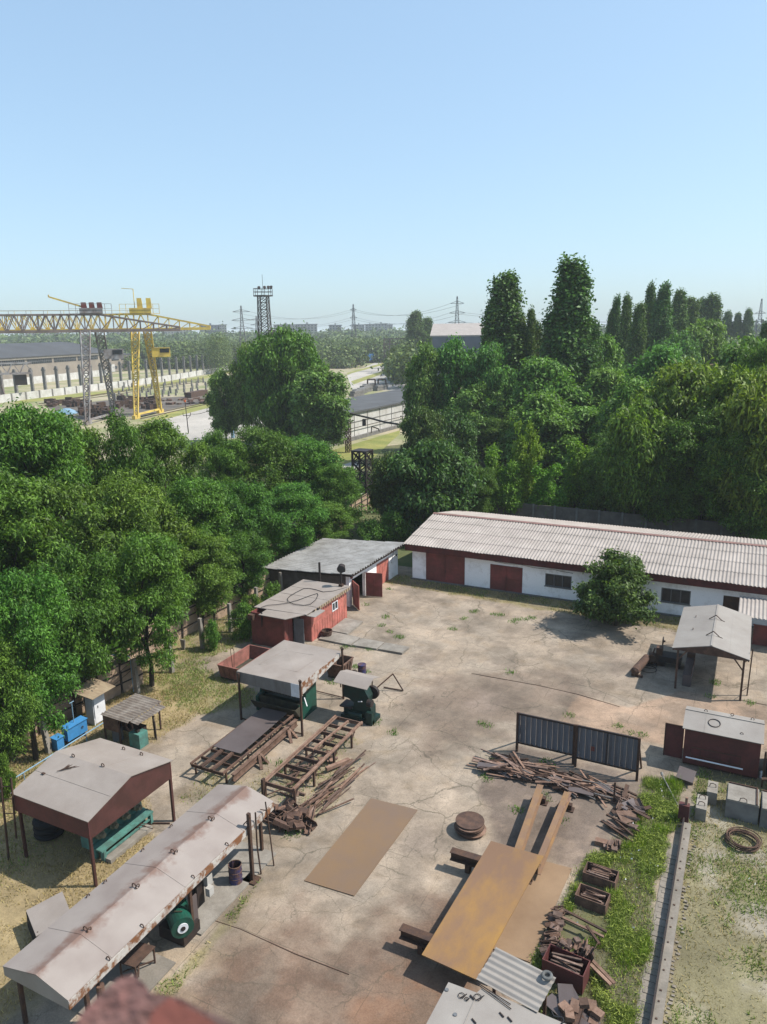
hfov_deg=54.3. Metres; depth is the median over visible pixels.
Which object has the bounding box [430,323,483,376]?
hall
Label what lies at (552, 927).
offcut
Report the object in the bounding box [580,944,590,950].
offcut
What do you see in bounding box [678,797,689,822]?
rail stop
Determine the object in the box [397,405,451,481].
leafy tree
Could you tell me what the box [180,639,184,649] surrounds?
concrete stub
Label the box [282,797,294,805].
steel block
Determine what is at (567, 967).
offcut
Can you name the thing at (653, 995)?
rail beam
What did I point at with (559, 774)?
scrap strip
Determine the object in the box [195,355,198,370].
concrete column
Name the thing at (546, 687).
paving joint
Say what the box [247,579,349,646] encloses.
red cabin
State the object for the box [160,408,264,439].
concrete lot
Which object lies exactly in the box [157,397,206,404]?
scrap heap
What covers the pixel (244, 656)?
skip
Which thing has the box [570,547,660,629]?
bush
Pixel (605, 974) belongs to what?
long bar
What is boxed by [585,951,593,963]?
offcut
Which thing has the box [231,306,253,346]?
power pylon
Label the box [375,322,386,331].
apartment block
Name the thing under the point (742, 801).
concrete box
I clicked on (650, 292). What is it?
poplar tree
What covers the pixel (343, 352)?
woods
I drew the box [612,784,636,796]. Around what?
scrap strip
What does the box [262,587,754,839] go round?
crack weeds
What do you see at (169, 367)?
concrete column
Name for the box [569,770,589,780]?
scrap strip
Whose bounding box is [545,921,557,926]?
offcut
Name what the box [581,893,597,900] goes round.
offcut
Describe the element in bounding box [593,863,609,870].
offcut
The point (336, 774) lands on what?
steel bar
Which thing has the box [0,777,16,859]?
spare post
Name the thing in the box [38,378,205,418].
rail track
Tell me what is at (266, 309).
floodlight mast
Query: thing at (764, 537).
young tree
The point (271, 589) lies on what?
shrub
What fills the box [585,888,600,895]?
offcut
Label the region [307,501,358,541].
leafy tree
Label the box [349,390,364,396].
concrete pile
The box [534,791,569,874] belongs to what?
steel beam
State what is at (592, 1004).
flat bar
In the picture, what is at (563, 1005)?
flat bar
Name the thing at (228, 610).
concrete post
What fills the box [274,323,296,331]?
apartment block
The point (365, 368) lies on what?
dry grass strip
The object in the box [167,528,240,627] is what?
leafy tree
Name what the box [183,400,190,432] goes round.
street lamp
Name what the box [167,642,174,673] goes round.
concrete post
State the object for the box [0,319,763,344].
woods
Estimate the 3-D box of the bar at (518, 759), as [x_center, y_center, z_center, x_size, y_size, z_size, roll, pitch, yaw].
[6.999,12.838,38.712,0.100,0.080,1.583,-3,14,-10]
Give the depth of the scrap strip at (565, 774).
36.96 m
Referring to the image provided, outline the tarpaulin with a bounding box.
[56,408,77,413]
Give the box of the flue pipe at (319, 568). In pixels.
[318,562,320,581]
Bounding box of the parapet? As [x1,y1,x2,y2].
[76,975,231,1023]
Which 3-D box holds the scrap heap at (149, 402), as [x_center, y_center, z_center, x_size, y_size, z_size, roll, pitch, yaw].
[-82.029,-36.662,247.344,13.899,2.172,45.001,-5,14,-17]
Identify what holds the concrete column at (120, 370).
on the freight yard at (98, 425)
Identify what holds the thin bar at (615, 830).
on the yard paving
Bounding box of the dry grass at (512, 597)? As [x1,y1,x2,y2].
[0,573,766,1023]
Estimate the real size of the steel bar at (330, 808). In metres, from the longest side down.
3.203 x 0.060 x 0.050 m
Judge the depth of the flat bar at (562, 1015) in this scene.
24.25 m
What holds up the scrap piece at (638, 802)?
on the scrap piece
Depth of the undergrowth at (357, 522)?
86.70 m
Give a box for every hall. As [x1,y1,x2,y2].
[0,342,106,386]
[106,349,175,371]
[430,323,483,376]
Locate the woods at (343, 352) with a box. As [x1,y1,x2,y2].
[0,330,759,386]
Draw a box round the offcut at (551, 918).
[548,916,555,921]
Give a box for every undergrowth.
[17,469,387,676]
[288,511,422,551]
[498,463,710,520]
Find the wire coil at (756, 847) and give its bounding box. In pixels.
[724,826,761,851]
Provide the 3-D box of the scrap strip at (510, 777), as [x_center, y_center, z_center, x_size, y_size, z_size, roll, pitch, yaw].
[6.556,13.382,37.578,2.777,0.031,0.090,6,17,13]
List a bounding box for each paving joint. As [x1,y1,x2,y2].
[215,920,348,974]
[472,673,619,706]
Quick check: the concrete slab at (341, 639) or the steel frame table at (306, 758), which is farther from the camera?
the concrete slab at (341, 639)
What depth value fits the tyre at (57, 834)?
33.44 m
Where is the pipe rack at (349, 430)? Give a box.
[332,413,398,452]
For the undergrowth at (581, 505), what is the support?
on the ground at (404, 557)
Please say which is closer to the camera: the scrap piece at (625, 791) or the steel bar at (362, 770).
the scrap piece at (625, 791)
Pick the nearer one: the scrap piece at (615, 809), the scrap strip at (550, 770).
the scrap piece at (615, 809)
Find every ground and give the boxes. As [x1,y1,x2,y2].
[2,367,563,665]
[46,396,204,420]
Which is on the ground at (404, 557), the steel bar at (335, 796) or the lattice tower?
the lattice tower
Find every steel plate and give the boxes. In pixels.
[213,707,286,753]
[304,798,416,895]
[422,841,543,979]
[493,861,571,962]
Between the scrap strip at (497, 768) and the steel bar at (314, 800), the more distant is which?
the scrap strip at (497, 768)
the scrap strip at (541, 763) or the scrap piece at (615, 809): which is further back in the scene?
the scrap strip at (541, 763)
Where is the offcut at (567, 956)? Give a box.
[552,952,581,960]
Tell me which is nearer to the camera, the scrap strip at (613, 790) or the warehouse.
the scrap strip at (613, 790)
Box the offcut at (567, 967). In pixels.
[554,958,578,973]
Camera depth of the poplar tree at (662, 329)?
180.53 m
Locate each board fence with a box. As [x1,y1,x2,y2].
[0,656,142,751]
[125,570,269,659]
[316,493,371,540]
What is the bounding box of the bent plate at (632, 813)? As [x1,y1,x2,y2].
[615,810,637,825]
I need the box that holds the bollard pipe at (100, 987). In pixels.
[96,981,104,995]
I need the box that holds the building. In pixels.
[291,389,453,446]
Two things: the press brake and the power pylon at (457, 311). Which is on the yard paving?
the press brake
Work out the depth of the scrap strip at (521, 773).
37.54 m
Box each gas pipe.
[16,723,102,779]
[110,654,133,691]
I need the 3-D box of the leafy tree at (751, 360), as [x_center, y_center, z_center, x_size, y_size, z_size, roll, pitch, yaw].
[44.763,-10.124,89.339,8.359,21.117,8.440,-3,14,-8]
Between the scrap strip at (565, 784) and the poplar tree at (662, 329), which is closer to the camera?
the scrap strip at (565, 784)
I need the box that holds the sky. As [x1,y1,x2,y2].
[0,0,766,335]
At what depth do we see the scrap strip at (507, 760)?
38.69 m
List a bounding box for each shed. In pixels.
[100,693,164,748]
[426,947,564,1023]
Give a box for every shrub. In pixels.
[0,750,17,799]
[200,617,221,650]
[225,600,251,640]
[242,592,261,610]
[259,580,280,601]
[355,517,382,540]
[377,509,413,541]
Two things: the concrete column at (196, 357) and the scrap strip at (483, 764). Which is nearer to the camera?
the scrap strip at (483, 764)
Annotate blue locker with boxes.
[49,733,64,750]
[61,715,87,745]
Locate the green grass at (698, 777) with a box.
[0,575,766,1023]
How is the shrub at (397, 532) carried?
on the ground at (404, 557)
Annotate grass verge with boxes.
[329,430,399,467]
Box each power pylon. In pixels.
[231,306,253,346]
[251,317,260,337]
[350,304,357,339]
[448,296,465,322]
[755,299,764,335]
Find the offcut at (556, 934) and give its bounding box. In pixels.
[549,932,560,936]
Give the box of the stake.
[152,715,156,739]
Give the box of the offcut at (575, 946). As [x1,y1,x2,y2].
[573,942,582,950]
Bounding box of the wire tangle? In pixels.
[116,822,152,842]
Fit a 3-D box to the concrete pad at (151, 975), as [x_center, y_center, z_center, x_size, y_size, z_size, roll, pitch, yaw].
[-9.352,16.454,26.208,2.700,0.100,3.000,6,15,26]
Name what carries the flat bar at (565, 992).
on the flat bar at (576, 996)
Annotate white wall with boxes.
[0,366,228,402]
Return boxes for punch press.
[333,670,379,725]
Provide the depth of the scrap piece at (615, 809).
34.75 m
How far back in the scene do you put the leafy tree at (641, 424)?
78.14 m
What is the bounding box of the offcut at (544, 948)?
[539,945,546,952]
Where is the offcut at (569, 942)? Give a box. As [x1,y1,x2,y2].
[564,938,572,949]
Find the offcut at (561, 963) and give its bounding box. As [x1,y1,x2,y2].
[551,958,579,971]
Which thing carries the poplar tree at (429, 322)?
on the ground at (404, 557)
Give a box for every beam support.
[417,946,424,955]
[465,865,471,873]
[530,796,548,805]
[556,802,574,812]
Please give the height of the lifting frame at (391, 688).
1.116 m
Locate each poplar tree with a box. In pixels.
[402,309,429,348]
[422,317,433,347]
[478,268,527,398]
[479,299,492,347]
[510,313,529,409]
[522,304,537,403]
[535,251,603,388]
[535,320,543,358]
[586,316,604,369]
[605,309,613,337]
[609,292,621,352]
[616,291,633,369]
[624,300,649,369]
[642,279,656,352]
[647,279,675,351]
[671,286,689,335]
[685,295,701,327]
[698,296,710,321]
[703,292,723,342]
[722,309,733,340]
[730,311,742,340]
[739,306,755,338]
[758,318,766,342]
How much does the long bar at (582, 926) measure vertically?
0.110 m
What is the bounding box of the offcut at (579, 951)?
[577,942,585,953]
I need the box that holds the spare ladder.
[742,649,752,695]
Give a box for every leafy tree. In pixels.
[0,397,104,548]
[0,463,78,662]
[0,471,134,609]
[0,564,84,760]
[0,633,44,776]
[21,541,137,710]
[33,410,109,548]
[67,462,197,614]
[74,405,171,545]
[97,528,194,686]
[120,415,210,516]
[140,473,240,589]
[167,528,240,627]
[189,427,249,523]
[201,476,295,578]
[202,365,239,441]
[213,423,308,536]
[213,527,274,597]
[226,340,262,430]
[237,320,331,442]
[259,478,333,556]
[262,432,343,512]
[285,360,355,447]
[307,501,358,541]
[311,463,363,528]
[366,449,409,524]
[382,436,486,527]
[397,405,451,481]
[400,338,445,439]
[429,332,477,411]
[437,405,481,465]
[441,452,480,511]
[445,379,507,464]
[465,466,499,512]
[468,339,518,427]
[480,412,536,466]
[573,445,621,511]
[585,428,633,488]
[590,393,680,513]
[602,466,637,513]
[619,436,707,526]
[621,356,726,480]
[652,406,744,529]
[661,327,703,365]
[678,361,766,452]
[691,428,766,537]
[704,366,766,537]
[711,333,766,397]
[728,338,766,373]
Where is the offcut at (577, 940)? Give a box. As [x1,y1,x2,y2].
[572,936,580,943]
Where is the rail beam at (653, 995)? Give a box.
[634,817,695,1023]
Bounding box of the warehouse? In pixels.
[404,510,766,627]
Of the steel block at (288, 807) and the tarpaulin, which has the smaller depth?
the steel block at (288, 807)
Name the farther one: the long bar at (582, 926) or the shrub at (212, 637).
the shrub at (212, 637)
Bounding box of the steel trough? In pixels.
[682,652,695,686]
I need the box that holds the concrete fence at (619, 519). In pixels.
[491,503,765,539]
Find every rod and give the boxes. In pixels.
[255,812,261,873]
[260,802,274,865]
[477,984,510,1008]
[478,983,510,1004]
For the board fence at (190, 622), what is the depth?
56.89 m
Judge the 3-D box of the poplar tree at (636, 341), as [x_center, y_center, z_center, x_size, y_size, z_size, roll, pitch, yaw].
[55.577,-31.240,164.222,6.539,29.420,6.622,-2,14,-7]
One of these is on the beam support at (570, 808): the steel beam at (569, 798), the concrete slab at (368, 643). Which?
the steel beam at (569, 798)
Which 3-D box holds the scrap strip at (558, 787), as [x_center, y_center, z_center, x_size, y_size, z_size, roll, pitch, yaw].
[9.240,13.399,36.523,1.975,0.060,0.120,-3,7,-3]
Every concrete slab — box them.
[319,632,359,645]
[331,618,362,634]
[352,638,383,649]
[378,642,408,654]
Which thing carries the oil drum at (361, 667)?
on the yard paving
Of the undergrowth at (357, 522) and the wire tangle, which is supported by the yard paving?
the wire tangle
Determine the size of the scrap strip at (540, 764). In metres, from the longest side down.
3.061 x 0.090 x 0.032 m
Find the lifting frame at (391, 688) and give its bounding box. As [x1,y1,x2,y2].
[377,673,403,690]
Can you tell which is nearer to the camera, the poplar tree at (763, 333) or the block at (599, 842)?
the block at (599, 842)
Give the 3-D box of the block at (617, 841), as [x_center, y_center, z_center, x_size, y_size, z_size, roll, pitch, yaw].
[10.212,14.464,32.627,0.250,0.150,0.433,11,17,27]
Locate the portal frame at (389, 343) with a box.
[383,337,541,369]
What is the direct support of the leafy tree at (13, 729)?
on the ground at (404, 557)
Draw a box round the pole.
[660,772,677,805]
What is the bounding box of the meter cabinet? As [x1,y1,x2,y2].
[71,678,114,725]
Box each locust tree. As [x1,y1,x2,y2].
[479,388,588,471]
[503,355,596,428]
[550,404,608,462]
[574,365,626,442]
[585,373,652,448]
[599,333,628,373]
[619,340,695,393]
[683,317,731,363]
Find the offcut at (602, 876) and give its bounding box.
[586,870,608,879]
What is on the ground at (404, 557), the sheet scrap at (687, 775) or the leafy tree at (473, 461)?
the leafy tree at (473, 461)
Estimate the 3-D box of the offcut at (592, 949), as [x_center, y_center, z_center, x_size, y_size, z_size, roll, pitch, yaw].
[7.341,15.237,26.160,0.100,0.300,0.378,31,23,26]
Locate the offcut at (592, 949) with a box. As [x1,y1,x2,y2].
[589,943,597,953]
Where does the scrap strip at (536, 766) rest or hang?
on the scrap strip
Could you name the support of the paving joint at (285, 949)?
on the yard paving
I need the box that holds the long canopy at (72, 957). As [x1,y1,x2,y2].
[2,784,273,1023]
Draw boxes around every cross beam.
[399,923,490,965]
[450,847,532,884]
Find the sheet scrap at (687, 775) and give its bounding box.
[676,766,696,785]
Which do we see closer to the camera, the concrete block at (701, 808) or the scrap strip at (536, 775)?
the concrete block at (701, 808)
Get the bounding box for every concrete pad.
[71,951,175,1014]
[162,841,276,935]
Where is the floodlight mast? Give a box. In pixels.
[253,279,272,335]
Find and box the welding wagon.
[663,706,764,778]
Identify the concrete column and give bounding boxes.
[0,370,4,394]
[11,369,18,392]
[28,368,34,390]
[41,367,46,389]
[53,366,59,387]
[65,365,70,386]
[77,364,81,385]
[91,365,93,383]
[98,363,102,382]
[118,361,122,380]
[127,361,131,379]
[144,359,147,377]
[159,358,163,375]
[167,357,170,374]
[174,357,177,373]
[182,356,185,372]
[188,355,191,371]
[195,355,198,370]
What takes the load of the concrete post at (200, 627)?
on the ground at (404, 557)
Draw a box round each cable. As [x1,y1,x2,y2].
[56,664,128,706]
[261,587,345,607]
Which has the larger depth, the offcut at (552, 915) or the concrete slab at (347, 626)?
the concrete slab at (347, 626)
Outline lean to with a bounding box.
[738,596,766,645]
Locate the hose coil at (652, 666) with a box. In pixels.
[641,648,656,672]
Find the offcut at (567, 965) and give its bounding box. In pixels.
[557,959,576,971]
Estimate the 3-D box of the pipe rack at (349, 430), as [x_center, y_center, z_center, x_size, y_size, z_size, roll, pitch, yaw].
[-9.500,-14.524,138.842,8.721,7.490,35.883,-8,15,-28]
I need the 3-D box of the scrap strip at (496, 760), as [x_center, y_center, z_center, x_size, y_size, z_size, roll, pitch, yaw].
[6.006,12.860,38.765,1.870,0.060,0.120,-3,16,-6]
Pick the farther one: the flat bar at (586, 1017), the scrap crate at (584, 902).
the scrap crate at (584, 902)
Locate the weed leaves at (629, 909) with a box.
[529,775,682,1023]
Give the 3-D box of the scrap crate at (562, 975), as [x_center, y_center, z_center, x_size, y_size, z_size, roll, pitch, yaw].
[6.339,15.884,26.007,1.450,0.750,0.800,8,16,31]
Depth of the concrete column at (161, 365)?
407.25 m
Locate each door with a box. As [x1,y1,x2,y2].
[293,617,304,643]
[426,553,464,584]
[490,564,522,592]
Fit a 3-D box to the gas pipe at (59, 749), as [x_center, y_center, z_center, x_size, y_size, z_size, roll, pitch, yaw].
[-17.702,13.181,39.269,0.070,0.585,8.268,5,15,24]
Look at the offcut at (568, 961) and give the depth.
25.88 m
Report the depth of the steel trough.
47.77 m
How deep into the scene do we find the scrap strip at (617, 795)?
35.78 m
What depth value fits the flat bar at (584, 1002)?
24.53 m
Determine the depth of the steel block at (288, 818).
33.98 m
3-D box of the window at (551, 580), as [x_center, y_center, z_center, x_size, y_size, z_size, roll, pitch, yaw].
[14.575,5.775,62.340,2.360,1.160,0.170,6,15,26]
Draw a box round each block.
[25,328,58,335]
[106,332,133,334]
[161,327,191,334]
[201,323,219,333]
[219,323,226,331]
[262,817,274,825]
[271,805,285,814]
[271,809,284,819]
[272,817,289,829]
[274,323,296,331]
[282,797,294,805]
[283,811,301,819]
[285,804,294,811]
[286,811,292,821]
[287,819,300,827]
[293,820,305,829]
[294,815,302,819]
[296,322,317,333]
[299,806,308,815]
[303,816,317,830]
[328,323,341,331]
[353,323,364,330]
[365,323,374,331]
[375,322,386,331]
[594,837,608,846]
[606,839,614,847]
[611,844,617,853]
[614,838,621,847]
[695,794,707,821]
[707,780,718,805]
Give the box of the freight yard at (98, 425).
[0,363,461,466]
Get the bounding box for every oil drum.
[228,859,242,885]
[358,662,365,673]
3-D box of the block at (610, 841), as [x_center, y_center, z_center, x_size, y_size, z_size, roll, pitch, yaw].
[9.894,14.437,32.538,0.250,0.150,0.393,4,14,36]
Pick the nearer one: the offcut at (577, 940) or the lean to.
the offcut at (577, 940)
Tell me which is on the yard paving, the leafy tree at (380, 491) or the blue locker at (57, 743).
the blue locker at (57, 743)
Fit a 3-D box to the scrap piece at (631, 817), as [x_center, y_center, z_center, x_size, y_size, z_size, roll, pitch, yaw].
[11.078,13.873,34.062,1.125,0.080,0.100,3,-2,27]
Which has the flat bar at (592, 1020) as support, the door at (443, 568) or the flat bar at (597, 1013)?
the flat bar at (597, 1013)
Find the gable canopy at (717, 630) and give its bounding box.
[672,604,751,700]
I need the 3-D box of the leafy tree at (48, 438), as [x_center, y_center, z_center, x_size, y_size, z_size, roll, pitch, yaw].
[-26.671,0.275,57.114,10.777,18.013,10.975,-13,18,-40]
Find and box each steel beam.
[231,719,297,781]
[515,784,543,849]
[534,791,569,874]
[558,791,571,821]
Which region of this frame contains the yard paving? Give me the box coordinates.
[0,566,766,1023]
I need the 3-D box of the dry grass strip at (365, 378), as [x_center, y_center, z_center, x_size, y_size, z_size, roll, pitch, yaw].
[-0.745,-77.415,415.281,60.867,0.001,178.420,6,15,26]
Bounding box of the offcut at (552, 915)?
[549,912,560,918]
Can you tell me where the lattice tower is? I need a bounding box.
[351,448,373,499]
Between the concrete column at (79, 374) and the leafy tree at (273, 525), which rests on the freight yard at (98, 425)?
the concrete column at (79, 374)
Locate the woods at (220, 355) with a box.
[194,321,706,471]
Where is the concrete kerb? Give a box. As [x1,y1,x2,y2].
[106,824,152,863]
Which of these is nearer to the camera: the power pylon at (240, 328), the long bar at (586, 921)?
the long bar at (586, 921)
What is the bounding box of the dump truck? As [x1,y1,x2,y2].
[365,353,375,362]
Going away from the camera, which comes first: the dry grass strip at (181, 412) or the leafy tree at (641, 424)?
the leafy tree at (641, 424)
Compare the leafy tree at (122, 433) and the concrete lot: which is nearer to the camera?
the leafy tree at (122, 433)
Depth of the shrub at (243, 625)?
54.85 m
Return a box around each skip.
[217,644,269,681]
[327,655,353,677]
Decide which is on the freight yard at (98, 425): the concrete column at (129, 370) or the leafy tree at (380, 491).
the concrete column at (129, 370)
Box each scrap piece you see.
[611,803,623,813]
[614,813,639,819]
[621,798,634,809]
[622,784,629,796]
[626,823,638,828]
[627,801,641,809]
[633,809,650,818]
[634,798,644,809]
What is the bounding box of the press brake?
[251,682,316,719]
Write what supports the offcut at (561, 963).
in the scrap crate at (562, 975)
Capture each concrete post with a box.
[39,716,51,753]
[131,658,140,693]
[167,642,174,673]
[197,618,204,648]
[227,603,232,632]
[254,587,257,596]
[278,572,282,591]
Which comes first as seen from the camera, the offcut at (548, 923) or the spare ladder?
the offcut at (548, 923)
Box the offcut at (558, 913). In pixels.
[553,910,562,918]
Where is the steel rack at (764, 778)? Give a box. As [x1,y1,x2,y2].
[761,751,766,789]
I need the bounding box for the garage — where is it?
[263,538,404,609]
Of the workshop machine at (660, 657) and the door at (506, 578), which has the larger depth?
the door at (506, 578)
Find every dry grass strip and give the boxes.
[15,372,228,403]
[142,404,209,420]
[347,363,383,373]
[351,371,382,383]
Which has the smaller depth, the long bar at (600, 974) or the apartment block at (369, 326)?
the long bar at (600, 974)
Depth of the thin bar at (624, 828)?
33.41 m
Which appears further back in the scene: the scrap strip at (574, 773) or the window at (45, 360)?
the window at (45, 360)
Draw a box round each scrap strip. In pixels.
[473,756,500,764]
[477,762,499,770]
[478,766,511,770]
[481,757,515,762]
[483,763,508,770]
[486,773,534,782]
[491,754,514,762]
[495,752,518,767]
[496,771,510,777]
[507,772,547,776]
[508,763,552,764]
[510,770,533,776]
[517,761,559,767]
[523,763,547,769]
[525,767,547,776]
[530,768,568,773]
[535,781,561,782]
[539,769,581,780]
[539,783,555,785]
[544,776,570,783]
[545,776,576,794]
[552,776,571,785]
[552,784,592,788]
[563,773,587,788]
[563,778,592,783]
[568,780,605,797]
[568,787,593,795]
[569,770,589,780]
[578,782,594,791]
[579,769,606,806]
[589,775,636,798]
[592,784,610,791]
[593,780,631,798]
[605,791,628,800]
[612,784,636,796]
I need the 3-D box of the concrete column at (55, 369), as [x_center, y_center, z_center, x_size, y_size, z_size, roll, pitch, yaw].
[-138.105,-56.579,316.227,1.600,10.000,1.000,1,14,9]
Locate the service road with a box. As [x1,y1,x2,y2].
[347,362,406,389]
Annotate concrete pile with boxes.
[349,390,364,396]
[352,388,367,392]
[357,386,372,391]
[373,384,387,390]
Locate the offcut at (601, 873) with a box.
[592,869,608,876]
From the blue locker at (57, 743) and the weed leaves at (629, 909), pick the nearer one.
the weed leaves at (629, 909)
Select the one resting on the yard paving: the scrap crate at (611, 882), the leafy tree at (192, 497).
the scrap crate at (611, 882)
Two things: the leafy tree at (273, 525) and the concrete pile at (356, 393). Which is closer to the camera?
the leafy tree at (273, 525)
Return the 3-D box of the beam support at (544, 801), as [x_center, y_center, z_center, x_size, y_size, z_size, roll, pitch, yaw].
[7.465,13.739,35.798,0.800,0.300,0.400,6,15,26]
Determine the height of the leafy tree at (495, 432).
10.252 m
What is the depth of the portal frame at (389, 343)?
424.32 m
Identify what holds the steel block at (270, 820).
on the steel block
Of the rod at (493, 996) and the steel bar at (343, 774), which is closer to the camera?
the rod at (493, 996)
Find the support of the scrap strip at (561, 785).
on the scrap strip at (548, 782)
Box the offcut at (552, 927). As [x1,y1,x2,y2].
[549,922,559,931]
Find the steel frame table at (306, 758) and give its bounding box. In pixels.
[261,715,362,802]
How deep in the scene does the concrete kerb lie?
33.05 m
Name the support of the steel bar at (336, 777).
on the steel bar at (336, 775)
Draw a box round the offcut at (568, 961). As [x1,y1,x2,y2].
[553,955,582,967]
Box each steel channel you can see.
[304,804,315,834]
[325,757,349,770]
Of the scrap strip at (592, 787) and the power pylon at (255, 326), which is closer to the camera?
the scrap strip at (592, 787)
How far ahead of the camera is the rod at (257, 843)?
31.07 m
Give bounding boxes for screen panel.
[515,712,575,764]
[574,724,641,781]
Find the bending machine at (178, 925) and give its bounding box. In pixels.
[159,872,213,946]
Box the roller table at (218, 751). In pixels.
[190,713,293,783]
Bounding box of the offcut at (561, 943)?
[559,939,566,946]
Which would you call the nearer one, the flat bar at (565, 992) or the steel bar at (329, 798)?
the flat bar at (565, 992)
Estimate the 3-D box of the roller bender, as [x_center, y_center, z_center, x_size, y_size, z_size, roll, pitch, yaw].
[-12.506,13.999,33.813,2.600,1.300,3.100,6,15,26]
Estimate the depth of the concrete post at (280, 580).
63.52 m
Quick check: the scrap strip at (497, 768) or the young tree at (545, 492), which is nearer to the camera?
the scrap strip at (497, 768)
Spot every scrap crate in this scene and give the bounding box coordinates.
[542,943,589,994]
[574,883,610,915]
[582,861,618,891]
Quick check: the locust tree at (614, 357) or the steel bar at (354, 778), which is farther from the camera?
the locust tree at (614, 357)
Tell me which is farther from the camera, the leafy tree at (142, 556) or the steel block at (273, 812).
the leafy tree at (142, 556)
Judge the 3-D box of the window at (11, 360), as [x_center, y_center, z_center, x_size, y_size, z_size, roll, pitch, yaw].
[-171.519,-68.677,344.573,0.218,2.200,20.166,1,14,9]
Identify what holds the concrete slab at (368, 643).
on the yard paving
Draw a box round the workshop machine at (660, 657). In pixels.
[648,636,681,668]
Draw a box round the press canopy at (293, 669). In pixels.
[236,640,344,736]
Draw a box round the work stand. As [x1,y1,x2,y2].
[118,942,155,977]
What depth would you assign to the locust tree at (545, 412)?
102.35 m
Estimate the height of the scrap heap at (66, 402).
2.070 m
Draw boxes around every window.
[0,360,24,365]
[27,358,51,363]
[54,357,75,361]
[78,355,97,360]
[332,600,337,611]
[545,573,571,589]
[659,588,690,605]
[723,595,739,610]
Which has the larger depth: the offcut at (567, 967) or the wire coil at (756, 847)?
the wire coil at (756, 847)
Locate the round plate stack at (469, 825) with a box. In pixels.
[454,811,485,839]
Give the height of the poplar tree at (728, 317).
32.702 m
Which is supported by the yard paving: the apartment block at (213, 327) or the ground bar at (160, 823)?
the ground bar at (160, 823)
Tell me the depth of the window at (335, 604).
57.42 m
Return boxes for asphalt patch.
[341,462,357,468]
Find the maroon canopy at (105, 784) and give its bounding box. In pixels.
[13,738,175,886]
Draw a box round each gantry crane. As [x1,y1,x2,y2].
[0,288,210,418]
[0,295,180,424]
[0,362,32,394]
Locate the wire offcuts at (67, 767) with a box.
[58,764,79,770]
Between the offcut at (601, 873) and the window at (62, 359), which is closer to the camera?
the offcut at (601, 873)
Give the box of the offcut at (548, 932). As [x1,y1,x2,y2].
[545,930,556,935]
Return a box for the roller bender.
[80,802,152,861]
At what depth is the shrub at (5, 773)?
36.29 m
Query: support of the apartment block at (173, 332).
on the ground at (404, 557)
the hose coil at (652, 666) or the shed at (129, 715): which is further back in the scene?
the hose coil at (652, 666)
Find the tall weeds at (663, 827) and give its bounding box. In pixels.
[531,772,683,1018]
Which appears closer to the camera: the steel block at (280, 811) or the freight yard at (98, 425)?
the steel block at (280, 811)
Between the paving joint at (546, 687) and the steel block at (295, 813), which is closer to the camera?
the steel block at (295, 813)
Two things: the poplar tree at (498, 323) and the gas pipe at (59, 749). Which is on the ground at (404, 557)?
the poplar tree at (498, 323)
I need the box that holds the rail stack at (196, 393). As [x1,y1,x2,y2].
[184,390,207,397]
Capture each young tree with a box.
[476,442,502,513]
[493,460,524,514]
[510,418,545,503]
[525,462,567,513]
[556,435,593,507]
[747,508,766,539]
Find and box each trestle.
[258,753,269,769]
[287,728,297,743]
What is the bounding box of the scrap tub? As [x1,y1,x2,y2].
[321,628,331,636]
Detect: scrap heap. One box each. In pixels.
[44,397,91,406]
[78,401,114,418]
[115,394,156,409]
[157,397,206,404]
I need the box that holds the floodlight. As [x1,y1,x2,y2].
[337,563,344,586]
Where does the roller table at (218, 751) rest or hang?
on the yard paving
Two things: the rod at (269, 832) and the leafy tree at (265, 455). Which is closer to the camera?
the rod at (269, 832)
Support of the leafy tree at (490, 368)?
on the ground at (404, 557)
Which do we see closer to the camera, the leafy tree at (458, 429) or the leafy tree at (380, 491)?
the leafy tree at (380, 491)
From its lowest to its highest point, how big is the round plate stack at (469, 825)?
0.480 m
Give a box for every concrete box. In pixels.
[725,781,758,824]
[759,789,766,828]
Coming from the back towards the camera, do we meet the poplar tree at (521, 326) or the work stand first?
the poplar tree at (521, 326)
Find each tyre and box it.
[32,818,54,829]
[33,821,60,835]
[34,829,64,840]
[541,970,552,980]
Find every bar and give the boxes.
[146,822,169,823]
[302,798,353,820]
[304,790,328,806]
[313,785,340,795]
[313,789,333,806]
[317,765,341,796]
[318,767,354,784]
[318,792,341,813]
[322,785,347,809]
[323,766,349,783]
[327,783,347,800]
[328,771,347,786]
[330,774,358,798]
[332,750,365,780]
[334,759,352,772]
[335,753,364,772]
[339,767,361,788]
[352,766,368,778]
[509,753,525,776]
[512,751,524,768]
[547,994,563,1015]
[558,983,573,1010]
[558,1000,573,1013]
[560,1011,569,1023]
[561,907,606,932]
[562,916,603,937]
[564,1009,574,1022]
[570,998,579,1014]
[572,1018,588,1023]
[573,987,578,999]
[573,1008,583,1023]
[578,954,611,985]
[578,997,589,1008]
[582,1012,588,1020]
[586,925,600,944]
[587,953,615,984]
[587,999,596,1013]
[588,1014,598,1023]
[590,1006,604,1020]
[601,820,632,841]
[606,814,639,831]
[608,813,633,835]
[613,781,615,801]

